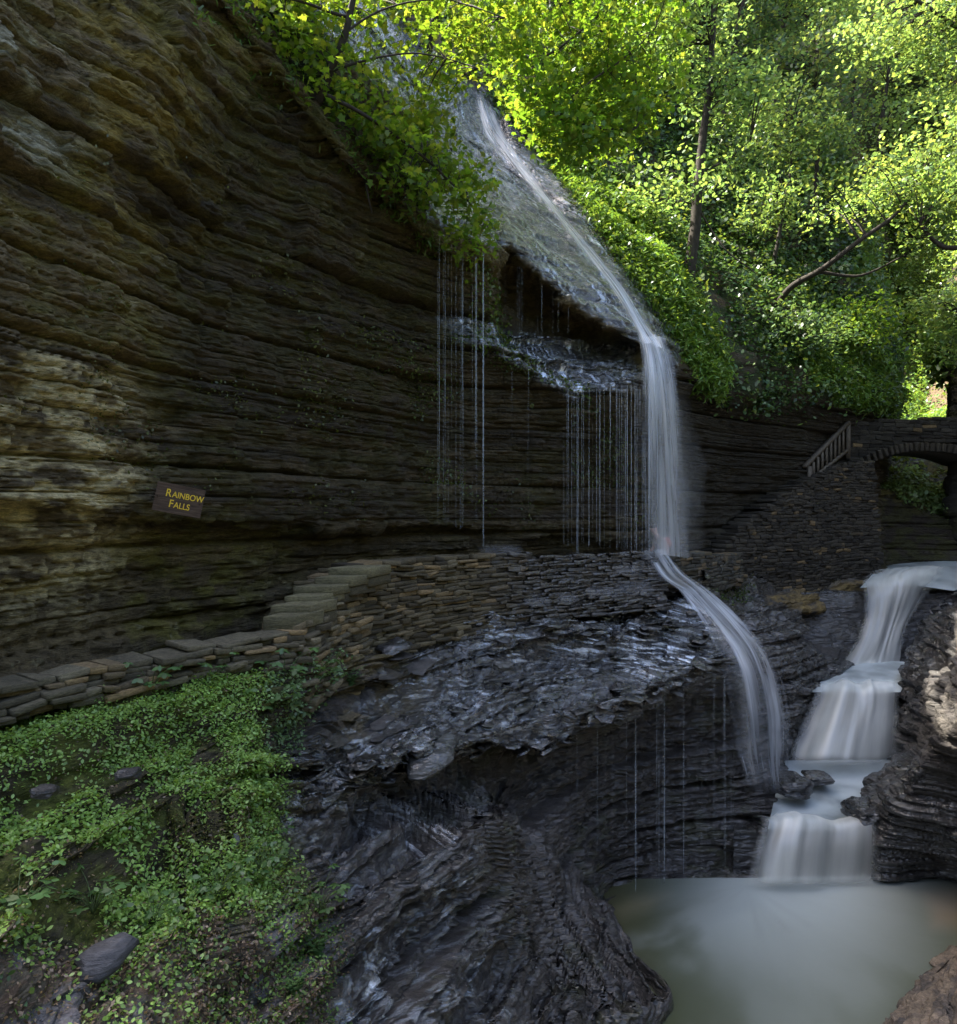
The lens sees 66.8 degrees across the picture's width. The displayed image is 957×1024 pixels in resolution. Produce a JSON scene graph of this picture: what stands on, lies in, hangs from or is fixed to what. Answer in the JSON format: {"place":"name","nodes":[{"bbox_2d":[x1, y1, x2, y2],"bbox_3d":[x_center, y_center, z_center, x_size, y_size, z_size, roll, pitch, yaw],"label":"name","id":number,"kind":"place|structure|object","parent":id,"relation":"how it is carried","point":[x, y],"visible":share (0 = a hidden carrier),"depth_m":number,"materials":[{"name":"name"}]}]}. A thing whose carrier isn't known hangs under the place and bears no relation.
{"place":"outdoors","nodes":[
{"label":"outdoors","id":0,"kind":"place"},
{"bbox_2d":[12,582,764,719],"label":"path","id":1,"kind":"structure","parent":0,"point":[668,593],"depth_m":17.82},
{"bbox_2d":[0,629,319,725],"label":"parapet wall","id":2,"kind":"structure","parent":1,"relation":"on","point":[65,686],"depth_m":7.55,"materials":[{"name":"stone"}]},
{"bbox_2d":[0,584,783,1023],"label":"rock bank","id":3,"kind":"object","parent":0,"point":[482,884],"visible":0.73,"depth_m":9.66,"materials":[{"name":"stone"}]},
{"bbox_2d":[0,854,68,914],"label":"leafy plant","id":4,"kind":"object","parent":3,"relation":"on","point":[12,899],"visible":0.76,"depth_m":4.59,"materials":[{"name":"green plant"}]},
{"bbox_2d":[29,784,59,799],"bbox_3d":[-3.198,2.058,5.349,0.175,0.090,0.153,0,0,0],"label":"boulder","id":5,"kind":"object","parent":3,"relation":"on","point":[43,791],"visible":1,"depth_m":5.29,"materials":[{"name":"stone"}]},
{"bbox_2d":[53,857,130,914],"bbox_3d":[-2.759,2.713,5.159,0.534,0.321,0.547,0,0,-26],"label":"leafy plant","id":6,"kind":"object","parent":3,"relation":"on","point":[106,891],"visible":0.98,"depth_m":5.16,"materials":[{"name":"green plant"}]},
{"bbox_2d":[74,932,139,983],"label":"rock","id":7,"kind":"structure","parent":3,"relation":"on","point":[100,962],"depth_m":4.61,"materials":[{"name":"stone"}]},
{"bbox_2d":[114,766,141,780],"bbox_3d":[-2.855,2.130,5.900,0.181,0.084,0.180,0,0,0],"label":"boulder","id":8,"kind":"object","parent":3,"relation":"on","point":[128,774],"visible":1,"depth_m":5.84,"materials":[{"name":"stone"}]},
{"bbox_2d":[121,882,184,925],"bbox_3d":[-2.418,2.961,5.415,0.438,0.257,0.427,0,0,-15],"label":"leafy plant","id":9,"kind":"object","parent":3,"relation":"on","point":[149,915],"visible":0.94,"depth_m":5.41,"materials":[{"name":"green plant"}]},
{"bbox_2d":[123,662,182,687],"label":"leafy plant","id":10,"kind":"object","parent":3,"relation":"on","point":[163,675],"visible":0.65,"depth_m":7.47,"materials":[{"name":"green plant"}]},
{"bbox_2d":[0,667,352,1023],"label":"ground cover","id":11,"kind":"object","parent":3,"relation":"on","point":[255,777],"visible":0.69,"depth_m":6.21,"materials":[{"name":"green plant"}]},
{"bbox_2d":[0,865,353,1023],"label":"seedlings","id":12,"kind":"object","parent":3,"relation":"on","point":[153,973],"visible":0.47,"depth_m":5.36,"materials":[{"name":"green plant"}]},
{"bbox_2d":[0,673,354,1023],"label":"leaf litter","id":13,"kind":"object","parent":3,"relation":"on","point":[158,970],"visible":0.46,"depth_m":5.36,"materials":[{"name":"plant"}]},
{"bbox_2d":[198,652,238,674],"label":"leafy plant","id":14,"kind":"object","parent":3,"relation":"on","point":[205,664],"visible":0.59,"depth_m":7.95,"materials":[{"name":"green plant"}]},
{"bbox_2d":[187,854,251,898],"bbox_3d":[-2.077,2.969,5.832,0.492,0.289,0.480,0,0,-17],"label":"leafy plant","id":15,"kind":"object","parent":3,"relation":"on","point":[220,886],"visible":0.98,"depth_m":5.82,"materials":[{"name":"green plant"}]},
{"bbox_2d":[232,833,239,846],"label":"stone slab","id":16,"kind":"structure","parent":3,"relation":"on","point":[236,836],"depth_m":6.37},
{"bbox_2d":[242,840,288,874],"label":"leafy plant","id":17,"kind":"object","parent":3,"relation":"on","point":[267,861],"visible":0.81,"depth_m":6.46,"materials":[{"name":"green plant"}]},
{"bbox_2d":[245,683,303,713],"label":"leafy plant","id":18,"kind":"object","parent":3,"relation":"on","point":[270,708],"visible":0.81,"depth_m":8.15,"materials":[{"name":"green plant"}]},
{"bbox_2d":[255,647,319,675],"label":"leafy plant","id":19,"kind":"object","parent":3,"relation":"on","point":[299,668],"visible":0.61,"depth_m":8.55,"materials":[{"name":"green plant"}]},
{"bbox_2d":[270,956,316,996],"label":"fern plant","id":20,"kind":"object","parent":3,"relation":"on","point":[291,987],"visible":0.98,"depth_m":5.69,"materials":[{"name":"green plant"}]},
{"bbox_2d":[251,648,353,761],"bbox_3d":[-2.323,2.374,9.669,1.171,1.265,3.724,0,0,0],"label":"ground cover","id":21,"kind":"object","parent":3,"relation":"on","point":[297,703],"visible":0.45,"depth_m":8.64,"materials":[{"name":"green plant"}]},
{"bbox_2d":[262,594,373,711],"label":"parapet wall","id":22,"kind":"structure","parent":3,"relation":"on","point":[355,626],"depth_m":9.90,"materials":[{"name":"stone"}]},
{"bbox_2d":[263,565,390,634],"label":"stone steps","id":23,"kind":"structure","parent":22,"relation":"on","point":[316,602],"depth_m":10.16,"materials":[{"name":"stone"}]},
{"bbox_2d":[302,918,340,958],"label":"fern plant","id":24,"kind":"object","parent":3,"relation":"on","point":[318,949],"visible":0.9,"depth_m":6.33,"materials":[{"name":"green plant"}]},
{"bbox_2d":[291,863,351,913],"bbox_3d":[-1.442,3.485,6.567,0.587,0.353,0.602,0,0,-42],"label":"leafy plant","id":25,"kind":"object","parent":3,"relation":"on","point":[315,896],"visible":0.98,"depth_m":6.58,"materials":[{"name":"green plant"}]},
{"bbox_2d":[313,659,341,678],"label":"leafy plant","id":26,"kind":"object","parent":3,"relation":"on","point":[332,661],"visible":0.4,"depth_m":9.20,"materials":[{"name":"green plant"}]},
{"bbox_2d":[343,665,365,685],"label":"fern plant","id":27,"kind":"object","parent":3,"relation":"on","point":[351,681],"visible":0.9,"depth_m":10.21,"materials":[{"name":"green plant"}]},
{"bbox_2d":[404,731,460,780],"bbox_3d":[-0.622,3.348,10.032,0.603,0.388,1.133,0,0,17],"label":"stone slab","id":28,"kind":"object","parent":3,"relation":"on","point":[440,758],"depth_m":9.81,"materials":[{"name":"stone"}]},
{"bbox_2d":[297,591,734,811],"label":"bank ledges","id":29,"kind":"object","parent":3,"relation":"on","point":[392,760],"visible":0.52,"depth_m":12.06,"materials":[{"name":"stone"}]},
{"bbox_2d":[293,550,671,694],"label":"parapet wall","id":30,"kind":"structure","parent":29,"relation":"on","point":[416,601],"depth_m":14.00,"materials":[{"name":"stone"}]},
{"bbox_2d":[492,660,513,671],"bbox_3d":[0.429,2.670,12.593,0.384,0.173,0.324,0,0,0],"label":"boulder","id":31,"kind":"object","parent":29,"relation":"on","point":[503,665],"visible":1,"depth_m":12.48,"materials":[{"name":"stone"}]},
{"bbox_2d":[655,595,667,603],"bbox_3d":[4.004,1.924,15.899,0.265,0.187,0.215,0,0,0],"label":"boulder","id":32,"kind":"object","parent":29,"relation":"on","point":[660,599],"visible":1,"depth_m":15.81,"materials":[{"name":"stone"}]},
{"bbox_2d":[686,611,697,617],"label":"boulder","id":33,"kind":"object","parent":29,"relation":"on","point":[691,614],"visible":1,"depth_m":15.31,"materials":[{"name":"stone"}]},
{"bbox_2d":[364,604,712,1020],"bbox_3d":[1.045,4.576,12.239,5.192,5.760,15.315,0,0,35],"label":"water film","id":34,"kind":"object","parent":3,"relation":"on","point":[580,650],"visible":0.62,"depth_m":15.44,"materials":[{"name":"liquid"}]},
{"bbox_2d":[271,811,294,838],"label":"leafy plant","id":35,"kind":"object","parent":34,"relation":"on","point":[285,830],"visible":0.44,"depth_m":7.30,"materials":[{"name":"green plant"}]},
{"bbox_2d":[374,636,412,655],"bbox_3d":[-1.331,2.092,11.310,0.404,0.220,0.577,0,0,42],"label":"stone slab","id":36,"kind":"object","parent":34,"relation":"on","point":[395,645],"depth_m":11.25,"materials":[{"name":"stone"}]},
{"bbox_2d":[650,550,779,772],"bbox_3d":[5.363,3.467,15.930,2.029,5.223,2.874,0,0,-31],"label":"waterfall runout","id":37,"kind":"object","parent":3,"relation":"on","point":[747,674],"visible":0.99,"depth_m":15.35,"materials":[{"name":"liquid"}]},
{"bbox_2d":[768,770,813,799],"bbox_3d":[6.764,5.915,15.702,0.920,0.432,0.873,0,0,0],"label":"boulder","id":38,"kind":"object","parent":3,"relation":"on","point":[791,784],"visible":1,"depth_m":15.44,"materials":[{"name":"stone"}]},
{"bbox_2d":[0,0,892,676],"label":"cliff","id":39,"kind":"structure","parent":0,"point":[100,558],"depth_m":11.51,"materials":[{"name":"stone"}]},
{"bbox_2d":[152,481,205,518],"bbox_3d":[-3.693,-0.147,8.945,0.563,0.360,0.056,12,-3,-16],"label":"sign","id":40,"kind":"object","parent":39,"relation":"attached to","point":[178,499],"visible":1,"depth_m":8.93,"materials":[{"name":"brown wood"}]},
{"bbox_2d":[1,122,375,520],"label":"wall moss","id":41,"kind":"object","parent":39,"relation":"on","point":[197,389],"depth_m":10.50,"materials":[{"name":"green plant"}]},
{"bbox_2d":[191,0,444,257],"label":"hanging tufts","id":42,"kind":"object","parent":39,"relation":"attached to","point":[429,243],"visible":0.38,"depth_m":12.45,"materials":[{"name":"green plant"}]},
{"bbox_2d":[223,0,483,234],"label":"lip plants","id":43,"kind":"object","parent":39,"relation":"on","point":[266,13],"visible":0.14,"depth_m":13.12,"materials":[{"name":"green plant"}]},
{"bbox_2d":[232,0,550,283],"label":"maple tree","id":44,"kind":"object","parent":39,"relation":"on","point":[390,134],"visible":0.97,"depth_m":13.22,"materials":[{"name":"green plant"}]},
{"bbox_2d":[328,8,669,394],"bbox_3d":[0.489,-20.546,27.153,18.564,36.200,39.957,0,0,0],"label":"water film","id":45,"kind":"object","parent":39,"relation":"on","point":[562,368],"visible":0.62,"depth_m":17.66,"materials":[{"name":"liquid"}]},
{"bbox_2d":[348,315,650,538],"bbox_3d":[0.728,-1.434,16.214,8.950,4.860,1.730,0,0,-38],"label":"wall moss","id":46,"kind":"object","parent":39,"relation":"on","point":[574,423],"depth_m":15.68,"materials":[{"name":"green plant"}]},
{"bbox_2d":[449,261,591,402],"bbox_3d":[0.479,-3.967,16.303,2.766,2.912,3.592,0,0,42],"label":"ledge moss","id":47,"kind":"object","parent":39,"relation":"on","point":[497,321],"visible":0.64,"depth_m":15.86,"materials":[{"name":"green plant"}]},
{"bbox_2d":[426,0,699,176],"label":"maple tree","id":48,"kind":"object","parent":39,"relation":"attached to","point":[558,118],"visible":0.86,"depth_m":16.61,"materials":[{"name":"green plant"}]},
{"bbox_2d":[480,104,660,347],"bbox_3d":[1.853,-8.838,20.218,1.173,10.156,8.565,0,0,-29],"label":"waterfall slide","id":49,"kind":"object","parent":39,"relation":"on","point":[540,192],"visible":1,"depth_m":18.80,"materials":[{"name":"liquid"}]},
{"bbox_2d":[586,0,676,94],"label":"forest tree","id":50,"kind":"object","parent":39,"relation":"on","point":[637,33],"visible":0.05,"depth_m":30.24,"materials":[{"name":"green plant"}]},
{"bbox_2d":[641,334,669,554],"bbox_3d":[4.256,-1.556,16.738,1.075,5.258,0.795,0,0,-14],"label":"waterfall","id":51,"kind":"structure","parent":39,"relation":"on","point":[651,357],"depth_m":16.47,"materials":[{"name":"liquid"}]},
{"bbox_2d":[475,0,904,426],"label":"ivy","id":52,"kind":"object","parent":39,"relation":"attached to","point":[765,249],"visible":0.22,"depth_m":26.91,"materials":[{"name":"green plant"}]},
{"bbox_2d":[475,0,914,426],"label":"undergrowth","id":53,"kind":"object","parent":39,"relation":"on","point":[880,279],"visible":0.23,"depth_m":28.62,"materials":[{"name":"green plant"}]},
{"bbox_2d":[489,92,905,422],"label":"ferns","id":54,"kind":"object","parent":39,"relation":"on","point":[713,359],"visible":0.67,"depth_m":20.90,"materials":[{"name":"green plant"}]},
{"bbox_2d":[617,0,798,284],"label":"forest tree","id":55,"kind":"object","parent":39,"relation":"on","point":[704,22],"visible":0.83,"depth_m":21.94,"materials":[{"name":"green plant"}]},
{"bbox_2d":[725,0,768,87],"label":"forest tree","id":56,"kind":"object","parent":39,"relation":"on","point":[735,27],"visible":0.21,"depth_m":35.96,"materials":[{"name":"green plant"}]},
{"bbox_2d":[685,0,820,146],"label":"forest tree","id":57,"kind":"object","parent":39,"relation":"on","point":[753,28],"visible":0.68,"depth_m":30.75,"materials":[{"name":"green plant"}]},
{"bbox_2d":[724,63,862,273],"bbox_3d":[11.377,-12.077,26.396,4.755,7.577,4.934,0,0,0],"label":"forest tree","id":58,"kind":"object","parent":39,"relation":"on","point":[827,134],"visible":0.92,"depth_m":26.18,"materials":[{"name":"green plant"}]},
{"bbox_2d":[763,0,866,135],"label":"forest tree","id":59,"kind":"object","parent":39,"relation":"on","point":[850,8],"visible":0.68,"depth_m":32.67,"materials":[{"name":"green plant"}]},
{"bbox_2d":[753,291,879,367],"bbox_3d":[10.182,-5.711,23.390,4.142,2.349,4.351,0,0,-23],"label":"forest tree","id":60,"kind":"object","parent":39,"relation":"on","point":[797,327],"visible":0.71,"depth_m":22.72,"materials":[{"name":"green plant"}]},
{"bbox_2d":[777,0,855,46],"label":"forest tree","id":61,"kind":"object","parent":39,"relation":"on","point":[805,15],"visible":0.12,"depth_m":45.88,"materials":[{"name":"green plant"}]},
{"bbox_2d":[746,0,888,253],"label":"forest tree","id":62,"kind":"object","parent":39,"relation":"on","point":[821,53],"visible":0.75,"depth_m":28.24,"materials":[{"name":"green plant"}]},
{"bbox_2d":[772,0,917,191],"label":"forest tree","id":63,"kind":"object","parent":39,"relation":"on","point":[841,100],"visible":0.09,"depth_m":41.22,"materials":[{"name":"green plant"}]},
{"bbox_2d":[806,0,886,105],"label":"forest tree","id":64,"kind":"object","parent":39,"relation":"on","point":[839,13],"visible":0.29,"depth_m":40.46,"materials":[{"name":"green plant"}]},
{"bbox_2d":[768,104,956,315],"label":"forest tree","id":65,"kind":"object","parent":39,"relation":"on","point":[916,176],"visible":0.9,"depth_m":21.67,"materials":[{"name":"green plant"}]},
{"bbox_2d":[817,285,921,359],"bbox_3d":[13.639,-6.580,26.848,4.484,3.163,4.410,0,0,-13],"label":"bush","id":66,"kind":"object","parent":39,"relation":"on","point":[873,329],"visible":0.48,"depth_m":25.93,"materials":[{"name":"green plant"}]},
{"bbox_2d":[824,0,914,159],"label":"forest tree","id":67,"kind":"object","parent":39,"relation":"on","point":[854,82],"visible":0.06,"depth_m":45.65,"materials":[{"name":"green plant"}]},
{"bbox_2d":[825,0,956,123],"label":"overhanging tree","id":68,"kind":"object","parent":39,"relation":"on","point":[907,36],"visible":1,"depth_m":22.13,"materials":[{"name":"green plant"}]},
{"bbox_2d":[850,0,956,250],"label":"forest tree","id":69,"kind":"object","parent":39,"relation":"on","point":[883,124],"visible":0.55,"depth_m":32.15,"materials":[{"name":"green plant"}]},
{"bbox_2d":[891,337,926,385],"bbox_3d":[19.800,-6.447,33.986,2.520,3.318,2.423,0,0,0],"label":"sapling","id":70,"kind":"object","parent":39,"relation":"on","point":[909,363],"visible":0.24,"depth_m":33.84,"materials":[{"name":"green plant"}]},
{"bbox_2d":[877,162,956,298],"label":"overhanging tree","id":71,"kind":"object","parent":39,"relation":"on","point":[940,208],"visible":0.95,"depth_m":21.04,"materials":[{"name":"green plant"}]},
{"bbox_2d":[886,276,956,369],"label":"overhanging tree","id":72,"kind":"object","parent":39,"relation":"on","point":[939,305],"visible":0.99,"depth_m":25.04,"materials":[{"name":"green plant"}]},
{"bbox_2d":[599,875,956,1023],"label":"pool","id":73,"kind":"structure","parent":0,"point":[861,949],"depth_m":12.15,"materials":[{"name":"liquid"}]},
{"bbox_2d":[763,811,861,880],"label":"plunge cascade","id":74,"kind":"object","parent":73,"relation":"on","point":[809,847],"visible":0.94,"depth_m":13.98,"materials":[{"name":"liquid"}]},
{"bbox_2d":[733,588,956,875],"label":"stream bed rock","id":75,"kind":"object","parent":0,"point":[842,621],"visible":0.15,"depth_m":21.61,"materials":[{"name":"stone"}]},
{"bbox_2d":[703,570,873,796],"bbox_3d":[8.733,4.812,20.888,3.611,7.179,12.083,0,0,41],"label":"rock outcrop","id":76,"kind":"object","parent":75,"relation":"on","point":[774,625],"visible":0.5,"depth_m":18.62,"materials":[{"name":"stone"}]},
{"bbox_2d":[657,550,747,590],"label":"parapet wall","id":77,"kind":"structure","parent":76,"relation":"on","point":[725,570],"depth_m":18.45,"materials":[{"name":"stone"}]},
{"bbox_2d":[707,568,755,605],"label":"outcrop plants","id":78,"kind":"object","parent":76,"relation":"on","point":[736,595],"visible":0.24,"depth_m":19.84,"materials":[{"name":"green plant"}]},
{"bbox_2d":[700,460,884,591],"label":"retaining wall","id":79,"kind":"structure","parent":75,"relation":"on","point":[814,531],"depth_m":23.21,"materials":[{"name":"stone"}]},
{"bbox_2d":[802,421,850,476],"bbox_3d":[11.803,-1.948,24.430,2.962,2.441,0.271,0,0,-37],"label":"wooden railing","id":80,"kind":"object","parent":79,"relation":"on","point":[846,437],"visible":0.92,"depth_m":24.54,"materials":[{"name":"brown wood"}]},
{"bbox_2d":[768,759,890,829],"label":"pool","id":81,"kind":"structure","parent":75,"relation":"on","point":[847,776],"depth_m":16.25,"materials":[{"name":"liquid"}]},
{"bbox_2d":[801,770,834,785],"bbox_3d":[7.565,5.946,16.206,0.616,0.255,0.607,0,0,0],"label":"boulder","id":82,"kind":"object","parent":81,"relation":"in","point":[819,778],"visible":0.89,"depth_m":16.01,"materials":[{"name":"stone"}]},
{"bbox_2d":[806,679,891,758],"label":"cascade","id":83,"kind":"object","parent":75,"relation":"on","point":[852,720],"visible":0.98,"depth_m":17.24,"materials":[{"name":"liquid"}]},
{"bbox_2d":[812,661,904,691],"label":"pool","id":84,"kind":"structure","parent":75,"relation":"on","point":[874,672],"depth_m":19.36,"materials":[{"name":"liquid"}]},
{"bbox_2d":[853,569,928,663],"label":"cascade","id":85,"kind":"object","parent":75,"relation":"on","point":[893,600],"visible":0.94,"depth_m":21.26,"materials":[{"name":"liquid"}]},
{"bbox_2d":[813,0,956,413],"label":"hillside","id":86,"kind":"structure","parent":0,"point":[930,388],"depth_m":92.22,"materials":[{"name":"plant"}]},
{"bbox_2d":[811,0,956,419],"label":"hill undergrowth","id":87,"kind":"object","parent":86,"relation":"on","point":[920,370],"visible":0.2,"depth_m":85.82,"materials":[{"name":"green plant"}]},
{"bbox_2d":[876,161,911,238],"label":"forest tree","id":88,"kind":"object","parent":86,"relation":"on","point":[905,207],"visible":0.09,"depth_m":95.01,"materials":[{"name":"green plant"}]},
{"bbox_2d":[887,61,927,153],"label":"forest tree","id":89,"kind":"object","parent":86,"relation":"on","point":[908,85],"visible":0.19,"depth_m":106.28,"materials":[{"name":"green plant"}]},
{"bbox_2d":[887,244,944,325],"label":"forest tree","id":90,"kind":"object","parent":86,"relation":"on","point":[921,256],"visible":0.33,"depth_m":90.92,"materials":[{"name":"green plant"}]},
{"bbox_2d":[892,257,947,335],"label":"forest tree","id":91,"kind":"object","parent":86,"relation":"on","point":[913,282],"visible":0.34,"depth_m":88.22,"materials":[{"name":"green plant"}]},
{"bbox_2d":[917,145,955,257],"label":"forest tree","id":92,"kind":"object","parent":86,"relation":"on","point":[937,184],"visible":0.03,"depth_m":93.31,"materials":[{"name":"green plant"}]},
{"bbox_2d":[917,164,956,269],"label":"forest tree","id":93,"kind":"object","parent":86,"relation":"on","point":[952,252],"visible":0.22,"depth_m":63.27,"materials":[{"name":"green plant"}]},
{"bbox_2d":[921,46,956,153],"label":"forest tree","id":94,"kind":"object","parent":86,"relation":"on","point":[943,72],"visible":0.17,"depth_m":94.68,"materials":[{"name":"green plant"}]},
{"bbox_2d":[943,94,956,179],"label":"forest tree","id":95,"kind":"object","parent":86,"relation":"on","point":[949,117],"visible":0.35,"depth_m":71.83,"materials":[{"name":"green plant"}]},
{"bbox_2d":[859,591,956,1023],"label":"bank","id":96,"kind":"structure","parent":0,"point":[909,790],"depth_m":13.91,"materials":[{"name":"stone"}]},
{"bbox_2d":[840,796,881,826],"bbox_3d":[7.783,6.021,14.607,0.751,0.471,0.915,0,0,0],"label":"boulder","id":97,"kind":"object","parent":96,"relation":"on","point":[862,810],"visible":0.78,"depth_m":14.36,"materials":[{"name":"stone"}]},
{"bbox_2d":[860,561,956,590],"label":"stream","id":98,"kind":"structure","parent":0,"point":[942,575],"depth_m":24.61,"materials":[{"name":"liquid"}]},
{"bbox_2d":[878,394,956,589],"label":"gorge floor","id":99,"kind":"structure","parent":0,"point":[911,533],"depth_m":27.80,"materials":[{"name":"stone"}]},
{"bbox_2d":[840,417,956,466],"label":"stone bridge","id":100,"kind":"structure","parent":99,"relation":"on","point":[932,439],"depth_m":26.10,"materials":[{"name":"stone"}]},
{"bbox_2d":[880,456,946,499],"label":"bank plants","id":101,"kind":"object","parent":99,"relation":"on","point":[897,458],"visible":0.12,"depth_m":32.66,"materials":[{"name":"green plant"}]},
{"bbox_2d":[880,463,948,519],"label":"bank plants","id":102,"kind":"object","parent":99,"relation":"on","point":[935,496],"visible":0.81,"depth_m":28.53,"materials":[{"name":"green plant"}]},
{"bbox_2d":[900,382,946,419],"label":"bright bank plants","id":103,"kind":"object","parent":99,"relation":"on","point":[912,412],"visible":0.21,"depth_m":56.34,"materials":[{"name":"green plant"}]},
{"bbox_2d":[936,331,956,544],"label":"rock pier","id":104,"kind":"structure","parent":99,"relation":"on","point":[949,500],"depth_m":27.96,"materials":[{"name":"stone"}]},
{"bbox_2d":[915,311,956,391],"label":"pier plants","id":105,"kind":"object","parent":104,"relation":"on","point":[938,374],"visible":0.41,"depth_m":29.07,"materials":[{"name":"green plant"}]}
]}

